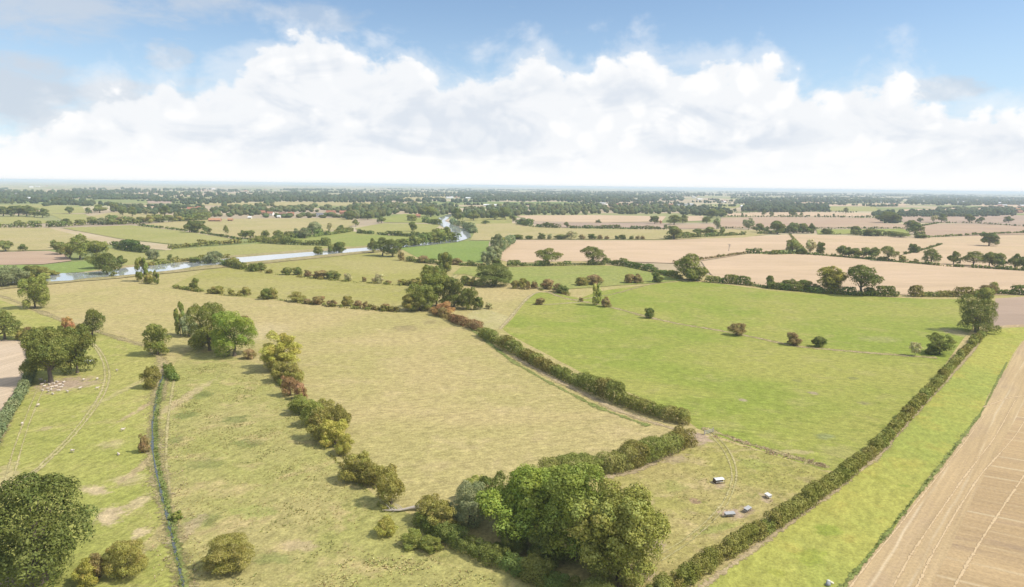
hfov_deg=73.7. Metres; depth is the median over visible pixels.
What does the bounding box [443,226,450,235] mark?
tree
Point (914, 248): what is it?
tree
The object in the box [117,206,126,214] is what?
tree
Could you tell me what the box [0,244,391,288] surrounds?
river bank
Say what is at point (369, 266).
river meadow
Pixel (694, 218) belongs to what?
stubble field
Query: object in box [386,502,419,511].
fallen tree
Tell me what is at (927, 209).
stubble field
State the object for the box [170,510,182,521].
bush
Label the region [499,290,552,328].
path
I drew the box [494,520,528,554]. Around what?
bush
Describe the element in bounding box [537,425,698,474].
hedgerow
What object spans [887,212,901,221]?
tree
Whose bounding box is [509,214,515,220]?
tree
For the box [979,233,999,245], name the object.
tree
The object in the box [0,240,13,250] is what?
tree
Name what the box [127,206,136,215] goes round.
tree
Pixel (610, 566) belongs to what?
tree
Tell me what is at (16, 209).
tree
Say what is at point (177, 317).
tree
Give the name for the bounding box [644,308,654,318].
bush
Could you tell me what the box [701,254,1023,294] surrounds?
stubble field
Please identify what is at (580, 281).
bush
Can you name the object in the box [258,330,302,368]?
tree
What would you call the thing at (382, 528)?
bush
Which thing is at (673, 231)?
tree
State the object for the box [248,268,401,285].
scrub
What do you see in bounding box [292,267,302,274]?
bush
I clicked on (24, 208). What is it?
tree
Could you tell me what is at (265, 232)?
tree
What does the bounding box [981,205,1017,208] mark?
stubble field
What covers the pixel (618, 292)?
ditch bank
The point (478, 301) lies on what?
tree
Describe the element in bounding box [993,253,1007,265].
tree
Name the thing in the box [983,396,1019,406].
wheel mark
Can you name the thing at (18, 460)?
farm track
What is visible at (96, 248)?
tree
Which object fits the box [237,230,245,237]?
tree
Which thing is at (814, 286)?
bush
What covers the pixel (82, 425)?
farm track
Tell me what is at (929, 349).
bush
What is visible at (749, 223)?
tree
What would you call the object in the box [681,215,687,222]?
tree
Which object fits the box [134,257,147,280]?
tree
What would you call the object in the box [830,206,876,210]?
meadow
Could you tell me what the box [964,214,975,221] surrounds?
tree
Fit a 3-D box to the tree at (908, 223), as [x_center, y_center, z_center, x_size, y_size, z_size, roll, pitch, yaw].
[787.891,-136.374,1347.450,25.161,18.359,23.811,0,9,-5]
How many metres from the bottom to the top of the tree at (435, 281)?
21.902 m
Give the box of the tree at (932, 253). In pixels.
[921,248,942,261]
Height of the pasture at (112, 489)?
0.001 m
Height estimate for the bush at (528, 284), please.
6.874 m
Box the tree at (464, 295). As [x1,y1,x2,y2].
[458,287,478,309]
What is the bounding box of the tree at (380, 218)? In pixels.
[377,216,385,222]
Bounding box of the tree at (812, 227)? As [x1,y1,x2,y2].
[809,223,815,232]
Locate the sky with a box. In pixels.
[0,0,1023,192]
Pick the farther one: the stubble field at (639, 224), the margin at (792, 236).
the stubble field at (639, 224)
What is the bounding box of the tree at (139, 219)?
[135,217,143,222]
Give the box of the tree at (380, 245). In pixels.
[372,237,389,255]
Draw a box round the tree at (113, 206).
[109,202,118,211]
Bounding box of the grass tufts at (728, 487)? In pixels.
[608,447,808,573]
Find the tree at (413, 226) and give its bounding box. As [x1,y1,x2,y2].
[408,222,417,230]
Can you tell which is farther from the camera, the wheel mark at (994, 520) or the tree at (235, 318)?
the tree at (235, 318)
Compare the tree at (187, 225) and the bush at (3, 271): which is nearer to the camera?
the bush at (3, 271)
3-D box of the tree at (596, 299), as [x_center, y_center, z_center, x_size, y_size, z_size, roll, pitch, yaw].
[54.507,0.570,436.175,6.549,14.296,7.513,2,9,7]
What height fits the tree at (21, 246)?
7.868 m
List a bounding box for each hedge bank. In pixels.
[0,417,14,444]
[465,324,649,426]
[510,356,679,429]
[566,448,683,481]
[698,330,986,586]
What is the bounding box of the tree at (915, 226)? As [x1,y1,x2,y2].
[906,222,924,232]
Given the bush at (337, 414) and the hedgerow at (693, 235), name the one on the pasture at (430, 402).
the bush at (337, 414)
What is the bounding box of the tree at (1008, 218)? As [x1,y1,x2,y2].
[1003,216,1014,221]
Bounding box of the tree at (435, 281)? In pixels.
[422,272,454,305]
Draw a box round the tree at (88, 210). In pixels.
[85,208,91,213]
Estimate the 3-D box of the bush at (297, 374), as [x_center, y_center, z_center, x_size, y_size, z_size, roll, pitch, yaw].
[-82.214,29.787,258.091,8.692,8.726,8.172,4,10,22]
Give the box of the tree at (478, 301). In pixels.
[472,296,483,309]
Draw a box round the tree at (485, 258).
[481,251,493,264]
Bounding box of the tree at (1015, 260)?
[1007,253,1020,267]
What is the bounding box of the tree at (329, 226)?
[326,223,331,230]
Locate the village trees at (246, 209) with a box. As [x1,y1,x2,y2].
[173,202,346,217]
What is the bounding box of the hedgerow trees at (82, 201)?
[0,187,1023,206]
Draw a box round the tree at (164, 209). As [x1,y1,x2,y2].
[159,205,169,215]
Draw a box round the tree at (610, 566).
[579,496,662,586]
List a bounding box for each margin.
[789,233,803,247]
[837,362,1007,586]
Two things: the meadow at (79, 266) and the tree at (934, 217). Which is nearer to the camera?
the meadow at (79, 266)
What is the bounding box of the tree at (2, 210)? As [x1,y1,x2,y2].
[0,206,8,215]
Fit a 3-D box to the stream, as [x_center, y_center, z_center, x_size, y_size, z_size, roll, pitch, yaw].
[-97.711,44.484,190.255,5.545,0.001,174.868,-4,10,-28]
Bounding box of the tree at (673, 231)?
[666,226,682,238]
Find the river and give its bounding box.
[12,213,470,282]
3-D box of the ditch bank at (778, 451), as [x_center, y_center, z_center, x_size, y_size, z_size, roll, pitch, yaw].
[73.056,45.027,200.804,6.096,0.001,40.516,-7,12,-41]
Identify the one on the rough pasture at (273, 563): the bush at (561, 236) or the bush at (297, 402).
the bush at (297, 402)
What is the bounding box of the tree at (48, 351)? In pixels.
[18,326,78,382]
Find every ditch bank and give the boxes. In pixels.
[0,295,172,384]
[545,291,937,358]
[570,282,662,299]
[702,427,829,467]
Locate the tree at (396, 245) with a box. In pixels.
[383,239,402,256]
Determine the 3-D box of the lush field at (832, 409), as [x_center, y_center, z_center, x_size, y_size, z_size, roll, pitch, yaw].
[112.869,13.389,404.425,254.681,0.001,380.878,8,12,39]
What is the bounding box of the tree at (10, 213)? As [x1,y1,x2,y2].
[4,207,16,215]
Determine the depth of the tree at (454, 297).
418.21 m
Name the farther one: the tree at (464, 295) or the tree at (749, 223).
the tree at (749, 223)
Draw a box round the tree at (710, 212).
[704,209,719,216]
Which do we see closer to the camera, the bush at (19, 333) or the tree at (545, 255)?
the bush at (19, 333)
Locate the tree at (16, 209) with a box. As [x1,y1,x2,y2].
[9,205,25,215]
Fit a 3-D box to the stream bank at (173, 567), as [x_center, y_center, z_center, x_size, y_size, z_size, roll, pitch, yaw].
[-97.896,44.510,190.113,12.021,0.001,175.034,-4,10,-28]
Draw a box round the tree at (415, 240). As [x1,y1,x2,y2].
[409,235,418,245]
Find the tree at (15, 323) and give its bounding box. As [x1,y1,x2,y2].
[0,309,22,339]
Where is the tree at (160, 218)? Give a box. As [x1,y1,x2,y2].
[152,216,165,221]
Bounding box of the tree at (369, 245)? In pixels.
[367,238,375,252]
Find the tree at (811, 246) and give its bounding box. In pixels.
[806,239,816,252]
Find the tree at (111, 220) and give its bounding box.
[106,217,118,224]
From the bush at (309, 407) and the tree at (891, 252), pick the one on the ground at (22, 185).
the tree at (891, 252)
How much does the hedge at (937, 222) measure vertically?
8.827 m
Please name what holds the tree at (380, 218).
on the ground at (22, 185)
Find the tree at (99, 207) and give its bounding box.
[92,204,107,212]
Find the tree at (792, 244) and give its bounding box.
[785,239,801,251]
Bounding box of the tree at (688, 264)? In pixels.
[673,253,708,279]
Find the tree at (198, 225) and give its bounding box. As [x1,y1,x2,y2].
[190,220,205,231]
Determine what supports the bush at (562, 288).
on the pasture at (430, 402)
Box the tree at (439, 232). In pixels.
[432,228,447,239]
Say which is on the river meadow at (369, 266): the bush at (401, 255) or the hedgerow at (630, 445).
the bush at (401, 255)
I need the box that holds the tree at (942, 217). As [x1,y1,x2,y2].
[937,214,947,221]
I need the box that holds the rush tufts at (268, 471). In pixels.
[164,364,439,585]
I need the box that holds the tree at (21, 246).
[17,244,27,249]
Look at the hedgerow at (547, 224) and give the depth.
1229.76 m
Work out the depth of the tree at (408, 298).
406.26 m
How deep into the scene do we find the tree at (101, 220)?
1167.44 m
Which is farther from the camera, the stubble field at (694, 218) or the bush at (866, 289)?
the stubble field at (694, 218)
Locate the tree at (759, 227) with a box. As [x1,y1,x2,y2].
[752,223,766,230]
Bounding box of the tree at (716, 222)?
[713,218,720,228]
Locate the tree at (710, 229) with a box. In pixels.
[702,227,716,233]
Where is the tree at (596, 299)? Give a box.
[592,283,601,304]
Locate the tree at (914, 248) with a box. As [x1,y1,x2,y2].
[908,243,920,252]
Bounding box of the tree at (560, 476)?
[528,461,619,565]
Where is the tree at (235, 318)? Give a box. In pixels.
[208,310,257,356]
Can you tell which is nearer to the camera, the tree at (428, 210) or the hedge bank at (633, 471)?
the hedge bank at (633, 471)
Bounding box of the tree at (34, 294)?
[17,276,50,308]
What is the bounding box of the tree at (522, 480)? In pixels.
[474,463,561,543]
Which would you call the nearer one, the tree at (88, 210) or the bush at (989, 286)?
the bush at (989, 286)
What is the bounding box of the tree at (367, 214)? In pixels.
[362,211,374,219]
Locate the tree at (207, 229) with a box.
[202,227,211,232]
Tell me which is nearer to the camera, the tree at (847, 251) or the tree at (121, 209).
the tree at (847, 251)
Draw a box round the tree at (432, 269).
[419,264,446,285]
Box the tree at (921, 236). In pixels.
[914,234,927,237]
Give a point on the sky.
(817, 95)
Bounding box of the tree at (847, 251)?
[843,247,851,255]
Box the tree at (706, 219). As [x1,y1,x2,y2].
[702,217,711,222]
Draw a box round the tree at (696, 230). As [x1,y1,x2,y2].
[692,228,703,233]
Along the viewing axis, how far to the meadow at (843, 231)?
1261.83 m
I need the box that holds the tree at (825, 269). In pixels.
[816,266,846,288]
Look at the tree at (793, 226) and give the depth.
1169.82 m
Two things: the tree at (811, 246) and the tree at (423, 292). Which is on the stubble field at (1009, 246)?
the tree at (811, 246)
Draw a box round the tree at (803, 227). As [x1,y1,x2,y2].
[798,223,810,232]
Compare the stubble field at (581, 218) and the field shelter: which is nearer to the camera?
the field shelter
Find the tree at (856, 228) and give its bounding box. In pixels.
[850,226,861,233]
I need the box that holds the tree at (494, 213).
[488,209,500,218]
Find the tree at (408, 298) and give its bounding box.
[401,294,420,310]
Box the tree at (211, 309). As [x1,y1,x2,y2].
[185,302,229,350]
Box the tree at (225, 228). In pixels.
[223,225,228,233]
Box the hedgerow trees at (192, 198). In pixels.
[0,188,499,201]
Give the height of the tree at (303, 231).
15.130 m
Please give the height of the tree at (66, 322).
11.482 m
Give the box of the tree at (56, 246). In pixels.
[50,242,64,253]
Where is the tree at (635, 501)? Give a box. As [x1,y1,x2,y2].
[568,477,670,586]
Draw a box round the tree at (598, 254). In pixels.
[580,246,606,262]
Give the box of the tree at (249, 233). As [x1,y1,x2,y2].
[245,230,254,237]
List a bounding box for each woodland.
[0,192,166,198]
[212,192,397,202]
[343,200,458,219]
[457,191,684,201]
[462,201,684,217]
[680,204,1016,216]
[734,197,830,211]
[782,196,1023,205]
[878,217,902,222]
[935,205,1023,211]
[981,206,1010,214]
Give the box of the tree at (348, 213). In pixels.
[344,211,355,218]
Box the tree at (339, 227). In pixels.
[336,225,346,229]
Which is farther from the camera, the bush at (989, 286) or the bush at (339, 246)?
the bush at (339, 246)
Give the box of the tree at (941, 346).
[926,332,956,353]
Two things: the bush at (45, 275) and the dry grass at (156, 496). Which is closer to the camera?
the dry grass at (156, 496)
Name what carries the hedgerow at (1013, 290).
on the ground at (22, 185)
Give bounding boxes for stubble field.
[0,340,26,409]
[48,227,170,249]
[87,212,172,218]
[147,199,170,202]
[358,192,456,200]
[470,223,519,239]
[500,235,790,262]
[512,224,773,238]
[519,215,665,222]
[534,222,667,227]
[670,224,714,227]
[687,216,702,220]
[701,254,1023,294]
[719,217,895,227]
[725,212,870,215]
[792,234,1023,268]
[829,203,905,205]
[846,324,1023,586]
[889,224,1023,235]
[904,208,980,210]
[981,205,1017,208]
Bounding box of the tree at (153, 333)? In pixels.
[141,323,171,354]
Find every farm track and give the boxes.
[2,386,38,490]
[5,344,106,490]
[8,387,44,498]
[11,341,110,488]
[164,380,174,489]
[654,433,732,557]
[661,432,737,560]
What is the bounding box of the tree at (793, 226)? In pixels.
[786,222,799,232]
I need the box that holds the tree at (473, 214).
[467,210,479,219]
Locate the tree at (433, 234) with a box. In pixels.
[423,232,436,240]
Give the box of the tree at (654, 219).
[649,216,658,223]
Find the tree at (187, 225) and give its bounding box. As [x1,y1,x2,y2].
[183,220,194,231]
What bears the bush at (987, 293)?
on the pasture at (430, 402)
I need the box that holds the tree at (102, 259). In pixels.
[91,252,121,273]
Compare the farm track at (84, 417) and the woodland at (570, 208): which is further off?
the woodland at (570, 208)
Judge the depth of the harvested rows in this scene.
152.24 m
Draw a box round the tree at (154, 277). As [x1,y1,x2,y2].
[152,270,158,283]
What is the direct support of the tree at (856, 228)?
on the meadow at (843, 231)
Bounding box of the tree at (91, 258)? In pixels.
[84,252,109,265]
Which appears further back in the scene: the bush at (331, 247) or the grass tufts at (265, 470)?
the bush at (331, 247)
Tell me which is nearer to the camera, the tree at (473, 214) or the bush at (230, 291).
the bush at (230, 291)
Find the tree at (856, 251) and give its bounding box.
[849,248,863,255]
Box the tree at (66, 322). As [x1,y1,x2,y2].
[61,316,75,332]
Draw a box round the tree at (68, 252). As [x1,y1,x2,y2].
[60,244,73,257]
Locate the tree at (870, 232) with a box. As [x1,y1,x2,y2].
[862,228,880,235]
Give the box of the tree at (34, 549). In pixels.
[0,471,99,586]
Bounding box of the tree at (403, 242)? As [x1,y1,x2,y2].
[399,238,410,246]
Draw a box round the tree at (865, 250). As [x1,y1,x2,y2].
[861,247,869,256]
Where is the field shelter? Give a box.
[712,477,724,483]
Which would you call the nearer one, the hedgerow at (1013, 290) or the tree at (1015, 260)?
the hedgerow at (1013, 290)
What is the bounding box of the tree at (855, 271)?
[847,264,884,294]
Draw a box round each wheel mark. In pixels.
[850,414,985,586]
[892,400,1016,586]
[915,421,1023,586]
[953,475,1023,586]
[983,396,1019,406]
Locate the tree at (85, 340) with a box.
[57,324,97,373]
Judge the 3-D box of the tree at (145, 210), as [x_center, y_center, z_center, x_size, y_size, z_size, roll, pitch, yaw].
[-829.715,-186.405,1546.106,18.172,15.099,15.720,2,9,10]
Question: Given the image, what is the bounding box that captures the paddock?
[562,429,830,586]
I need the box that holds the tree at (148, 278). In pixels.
[143,271,152,282]
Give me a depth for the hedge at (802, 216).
1856.71 m
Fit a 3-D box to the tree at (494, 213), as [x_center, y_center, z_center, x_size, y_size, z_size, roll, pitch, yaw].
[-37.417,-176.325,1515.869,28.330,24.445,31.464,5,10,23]
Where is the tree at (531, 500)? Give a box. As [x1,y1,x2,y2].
[518,464,593,530]
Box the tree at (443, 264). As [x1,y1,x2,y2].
[437,252,451,271]
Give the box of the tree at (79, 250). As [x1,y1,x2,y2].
[61,233,93,258]
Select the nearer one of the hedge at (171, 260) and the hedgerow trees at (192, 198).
the hedge at (171, 260)
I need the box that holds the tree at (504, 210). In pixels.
[499,207,511,218]
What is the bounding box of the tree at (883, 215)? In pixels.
[874,211,896,219]
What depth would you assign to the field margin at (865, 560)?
172.68 m
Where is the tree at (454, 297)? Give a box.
[440,277,463,306]
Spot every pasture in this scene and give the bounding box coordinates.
[0,228,109,250]
[0,250,1023,586]
[0,300,176,586]
[157,347,549,586]
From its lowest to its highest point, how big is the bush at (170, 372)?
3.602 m
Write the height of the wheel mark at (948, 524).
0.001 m
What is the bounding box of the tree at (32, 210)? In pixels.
[27,207,38,216]
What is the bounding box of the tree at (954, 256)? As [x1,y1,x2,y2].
[947,251,960,263]
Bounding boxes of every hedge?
[0,343,36,442]
[137,223,242,239]
[147,254,229,265]
[172,284,203,291]
[220,258,258,271]
[367,304,399,311]
[406,256,605,265]
[646,330,986,586]
[672,251,748,262]
[720,226,904,228]
[723,214,873,217]
[736,210,856,212]
[745,248,803,254]
[807,252,1023,270]
[903,243,942,253]
[911,221,1023,227]
[928,230,1023,237]
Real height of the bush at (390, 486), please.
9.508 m
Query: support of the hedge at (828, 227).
on the ground at (22, 185)
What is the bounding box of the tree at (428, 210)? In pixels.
[423,206,438,216]
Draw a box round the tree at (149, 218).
[142,215,155,222]
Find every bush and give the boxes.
[0,265,19,286]
[2,265,30,284]
[14,328,24,340]
[22,265,40,275]
[30,266,48,272]
[38,272,50,278]
[45,270,59,274]
[71,557,99,586]
[88,553,110,577]
[100,539,148,579]
[137,434,150,452]
[138,365,161,389]
[145,249,159,259]
[162,362,179,380]
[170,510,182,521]
[179,315,196,336]
[187,256,200,262]
[189,278,198,287]
[199,531,255,574]
[201,255,210,263]
[207,251,222,263]
[211,286,224,293]
[227,288,234,295]
[242,287,251,294]
[242,348,256,358]
[251,263,266,269]
[260,288,273,299]
[262,356,282,370]
[270,287,277,298]
[271,361,287,382]
[280,267,291,274]
[280,375,298,395]
[284,361,304,381]
[287,291,306,301]
[287,393,314,413]
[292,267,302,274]
[294,382,307,398]
[299,401,324,423]
[303,270,311,276]
[304,406,333,441]
[311,296,325,304]
[312,270,327,277]
[313,246,323,253]
[318,398,338,418]
[319,418,348,447]
[326,270,340,278]
[326,300,336,306]
[328,244,335,251]
[331,403,351,430]
[334,241,345,251]
[334,433,354,454]
[337,450,370,482]
[341,296,353,305]
[344,273,351,280]
[353,300,361,307]
[358,459,384,486]
[361,301,367,308]
[371,273,383,282]
[373,514,398,537]
[375,464,405,503]
[397,279,407,284]
[398,250,404,260]
[399,528,426,551]
[407,277,422,284]
[414,493,443,519]
[417,255,429,262]
[419,534,444,553]
[426,499,460,530]
[431,301,454,314]
[449,479,484,529]
[451,258,462,264]
[460,275,469,284]
[463,474,482,493]
[467,277,476,285]
[478,470,506,512]
[485,302,492,308]
[492,258,501,264]
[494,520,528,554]
[510,280,519,288]
[519,278,527,287]
[526,281,530,289]
[527,526,564,570]
[530,281,537,287]
[535,298,544,304]
[537,233,545,238]
[540,279,553,289]
[552,283,559,290]
[553,234,567,238]
[556,285,568,292]
[565,231,577,237]
[575,277,588,285]
[586,274,603,284]
[587,234,596,238]
[601,296,611,306]
[624,274,633,282]
[633,273,643,282]
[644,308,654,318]
[651,272,663,281]
[682,267,705,280]
[727,323,746,335]
[766,275,774,284]
[780,278,797,288]
[787,332,802,344]
[795,248,807,253]
[795,280,812,290]
[810,284,823,291]
[811,336,826,347]
[863,287,875,293]
[909,342,921,352]
[924,344,937,354]
[974,287,995,301]
[975,284,998,291]
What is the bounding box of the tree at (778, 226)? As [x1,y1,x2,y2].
[769,220,785,233]
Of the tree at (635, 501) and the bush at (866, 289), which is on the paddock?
the tree at (635, 501)
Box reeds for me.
[153,383,184,586]
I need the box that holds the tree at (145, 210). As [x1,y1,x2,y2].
[141,208,150,213]
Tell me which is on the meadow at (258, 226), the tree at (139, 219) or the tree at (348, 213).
the tree at (348, 213)
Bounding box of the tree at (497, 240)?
[490,233,503,248]
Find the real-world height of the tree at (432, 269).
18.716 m
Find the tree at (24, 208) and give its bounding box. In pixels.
[20,205,30,215]
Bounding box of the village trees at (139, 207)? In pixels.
[112,203,206,213]
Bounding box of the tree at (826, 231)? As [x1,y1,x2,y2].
[820,228,833,233]
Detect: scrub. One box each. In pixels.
[173,285,397,312]
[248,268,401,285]
[270,371,392,511]
[521,288,570,295]
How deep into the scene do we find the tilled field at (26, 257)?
661.55 m
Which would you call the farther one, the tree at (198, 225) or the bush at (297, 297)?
the tree at (198, 225)
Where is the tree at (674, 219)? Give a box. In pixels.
[666,215,681,224]
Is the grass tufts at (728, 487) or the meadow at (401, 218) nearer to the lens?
the grass tufts at (728, 487)
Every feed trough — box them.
[724,511,735,515]
[744,505,751,511]
[764,492,771,498]
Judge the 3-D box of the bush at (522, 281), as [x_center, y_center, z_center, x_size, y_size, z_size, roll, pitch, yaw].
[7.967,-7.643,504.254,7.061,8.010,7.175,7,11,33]
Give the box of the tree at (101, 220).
[96,217,106,224]
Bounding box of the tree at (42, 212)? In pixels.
[35,208,49,217]
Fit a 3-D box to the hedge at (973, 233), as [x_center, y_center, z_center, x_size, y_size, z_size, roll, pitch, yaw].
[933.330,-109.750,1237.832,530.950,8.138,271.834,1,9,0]
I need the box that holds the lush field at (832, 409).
[503,281,972,470]
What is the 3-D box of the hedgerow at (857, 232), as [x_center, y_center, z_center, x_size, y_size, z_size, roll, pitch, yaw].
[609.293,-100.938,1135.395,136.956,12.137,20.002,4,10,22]
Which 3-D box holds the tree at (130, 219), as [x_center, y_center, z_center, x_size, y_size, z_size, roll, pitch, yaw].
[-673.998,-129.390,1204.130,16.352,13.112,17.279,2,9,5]
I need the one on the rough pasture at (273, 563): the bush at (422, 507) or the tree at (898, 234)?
the bush at (422, 507)
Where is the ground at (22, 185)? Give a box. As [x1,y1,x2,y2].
[0,180,1023,277]
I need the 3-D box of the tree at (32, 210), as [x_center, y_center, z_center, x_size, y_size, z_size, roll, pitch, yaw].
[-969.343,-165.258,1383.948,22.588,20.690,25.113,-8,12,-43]
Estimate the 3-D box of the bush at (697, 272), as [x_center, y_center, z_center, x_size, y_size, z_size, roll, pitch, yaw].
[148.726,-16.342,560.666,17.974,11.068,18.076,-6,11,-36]
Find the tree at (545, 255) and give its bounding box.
[534,248,563,261]
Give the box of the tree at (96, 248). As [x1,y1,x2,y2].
[81,240,108,256]
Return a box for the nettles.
[842,444,957,585]
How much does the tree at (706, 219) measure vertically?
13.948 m
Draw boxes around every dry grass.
[142,388,175,581]
[159,387,206,583]
[318,546,495,586]
[703,429,825,466]
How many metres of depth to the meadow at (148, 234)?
972.10 m
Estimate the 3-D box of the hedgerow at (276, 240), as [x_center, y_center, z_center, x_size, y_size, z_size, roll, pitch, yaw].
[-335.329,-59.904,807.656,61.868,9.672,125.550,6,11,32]
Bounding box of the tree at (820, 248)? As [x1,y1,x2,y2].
[816,242,825,253]
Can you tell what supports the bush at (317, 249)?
on the river bank at (12, 285)
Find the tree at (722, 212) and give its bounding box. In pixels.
[718,209,727,216]
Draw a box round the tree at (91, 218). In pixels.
[86,216,96,224]
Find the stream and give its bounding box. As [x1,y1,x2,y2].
[150,375,183,584]
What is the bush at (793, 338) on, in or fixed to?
on the ditch bank at (798, 346)
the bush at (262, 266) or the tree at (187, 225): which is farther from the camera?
the tree at (187, 225)
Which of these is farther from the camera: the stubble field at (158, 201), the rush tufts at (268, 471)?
the stubble field at (158, 201)
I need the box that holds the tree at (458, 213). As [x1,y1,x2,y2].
[451,208,464,219]
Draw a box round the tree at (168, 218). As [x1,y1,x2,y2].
[162,215,175,221]
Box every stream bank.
[141,377,198,586]
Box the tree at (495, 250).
[486,246,500,260]
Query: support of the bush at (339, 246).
on the river bank at (12, 285)
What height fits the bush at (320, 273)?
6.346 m
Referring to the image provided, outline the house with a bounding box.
[208,218,221,220]
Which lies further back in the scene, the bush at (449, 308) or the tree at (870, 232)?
the tree at (870, 232)
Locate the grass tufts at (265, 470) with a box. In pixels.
[165,364,461,586]
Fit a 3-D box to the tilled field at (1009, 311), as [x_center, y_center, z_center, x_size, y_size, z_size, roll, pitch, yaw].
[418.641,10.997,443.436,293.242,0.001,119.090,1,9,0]
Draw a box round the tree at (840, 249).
[836,245,846,255]
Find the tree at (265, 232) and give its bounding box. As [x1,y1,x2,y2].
[261,230,269,235]
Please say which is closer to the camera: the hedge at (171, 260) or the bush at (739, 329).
the bush at (739, 329)
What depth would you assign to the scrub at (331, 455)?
175.83 m
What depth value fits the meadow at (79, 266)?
593.97 m
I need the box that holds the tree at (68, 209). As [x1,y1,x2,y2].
[64,206,73,213]
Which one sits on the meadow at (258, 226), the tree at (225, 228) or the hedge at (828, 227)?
the tree at (225, 228)
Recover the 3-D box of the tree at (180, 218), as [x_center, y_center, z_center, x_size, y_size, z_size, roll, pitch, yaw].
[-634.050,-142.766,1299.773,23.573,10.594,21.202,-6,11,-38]
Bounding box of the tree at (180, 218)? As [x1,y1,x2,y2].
[174,216,185,220]
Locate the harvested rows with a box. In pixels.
[931,404,1023,586]
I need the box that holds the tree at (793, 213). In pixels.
[789,209,796,215]
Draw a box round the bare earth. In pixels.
[467,308,511,328]
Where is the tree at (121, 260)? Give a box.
[117,255,127,265]
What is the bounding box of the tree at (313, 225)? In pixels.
[307,221,321,233]
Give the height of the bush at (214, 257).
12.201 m
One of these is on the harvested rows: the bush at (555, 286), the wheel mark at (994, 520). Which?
the wheel mark at (994, 520)
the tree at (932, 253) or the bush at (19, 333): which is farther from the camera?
the tree at (932, 253)
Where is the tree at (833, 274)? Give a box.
[822,270,846,289]
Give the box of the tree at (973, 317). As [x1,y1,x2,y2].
[955,293,1001,333]
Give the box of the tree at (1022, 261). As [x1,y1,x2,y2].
[1019,257,1023,266]
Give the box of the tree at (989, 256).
[981,252,997,266]
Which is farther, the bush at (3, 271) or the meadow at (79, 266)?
the meadow at (79, 266)
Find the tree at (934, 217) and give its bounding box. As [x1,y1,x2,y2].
[930,215,937,221]
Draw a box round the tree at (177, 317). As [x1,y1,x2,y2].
[173,301,184,334]
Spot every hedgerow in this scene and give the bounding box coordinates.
[0,218,139,227]
[105,212,210,222]
[109,239,149,252]
[167,236,286,248]
[253,227,353,238]
[280,236,330,245]
[357,229,427,236]
[396,232,461,246]
[406,215,442,223]
[411,511,614,586]
[426,306,483,330]
[449,218,477,232]
[476,327,691,424]
[486,234,515,258]
[515,218,534,225]
[531,222,667,229]
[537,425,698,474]
[603,257,682,278]
[663,227,813,238]
[704,274,899,296]
[833,229,924,235]
[907,281,999,296]
[997,284,1023,294]
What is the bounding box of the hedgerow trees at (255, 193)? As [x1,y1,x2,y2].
[3,187,1023,198]
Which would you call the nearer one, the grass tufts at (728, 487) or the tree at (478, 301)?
the grass tufts at (728, 487)
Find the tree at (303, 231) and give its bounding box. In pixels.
[298,227,310,237]
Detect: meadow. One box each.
[0,204,84,213]
[0,217,45,223]
[0,261,97,272]
[50,214,87,222]
[66,225,229,243]
[99,244,354,268]
[146,218,353,238]
[171,253,427,309]
[196,202,286,205]
[255,231,423,245]
[261,202,370,205]
[355,223,439,233]
[383,214,436,222]
[401,241,488,262]
[453,265,679,288]
[458,216,511,223]
[710,205,739,208]
[816,229,910,235]
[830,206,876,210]
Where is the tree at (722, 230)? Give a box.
[719,227,724,233]
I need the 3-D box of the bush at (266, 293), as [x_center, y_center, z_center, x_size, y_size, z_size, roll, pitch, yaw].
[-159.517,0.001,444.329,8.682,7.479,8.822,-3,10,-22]
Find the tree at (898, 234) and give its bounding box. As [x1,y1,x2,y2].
[888,231,910,236]
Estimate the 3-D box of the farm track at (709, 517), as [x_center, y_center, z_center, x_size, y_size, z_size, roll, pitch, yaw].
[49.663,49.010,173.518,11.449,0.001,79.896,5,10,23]
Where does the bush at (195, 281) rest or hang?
on the river meadow at (369, 266)
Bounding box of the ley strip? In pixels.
[696,327,1023,586]
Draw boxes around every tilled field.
[0,251,70,264]
[902,215,1023,224]
[988,297,1023,325]
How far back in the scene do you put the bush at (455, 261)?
648.73 m
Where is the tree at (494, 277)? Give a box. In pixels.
[474,263,511,286]
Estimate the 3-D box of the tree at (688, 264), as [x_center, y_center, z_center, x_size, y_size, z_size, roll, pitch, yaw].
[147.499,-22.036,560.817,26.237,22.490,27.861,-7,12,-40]
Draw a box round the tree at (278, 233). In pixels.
[272,230,283,237]
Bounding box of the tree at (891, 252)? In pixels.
[880,246,899,259]
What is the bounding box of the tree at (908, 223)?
[903,220,915,227]
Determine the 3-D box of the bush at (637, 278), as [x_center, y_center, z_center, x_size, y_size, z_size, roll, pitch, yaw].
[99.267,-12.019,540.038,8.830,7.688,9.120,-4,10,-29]
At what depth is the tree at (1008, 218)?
1679.17 m
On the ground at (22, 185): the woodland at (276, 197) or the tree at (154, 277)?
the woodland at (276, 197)
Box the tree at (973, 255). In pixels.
[960,251,986,264]
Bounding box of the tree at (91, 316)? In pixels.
[76,308,105,334]
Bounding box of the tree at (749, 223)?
[742,218,755,229]
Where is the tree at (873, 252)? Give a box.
[867,247,880,257]
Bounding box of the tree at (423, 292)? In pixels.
[404,283,434,310]
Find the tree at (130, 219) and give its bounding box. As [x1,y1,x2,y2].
[126,216,134,223]

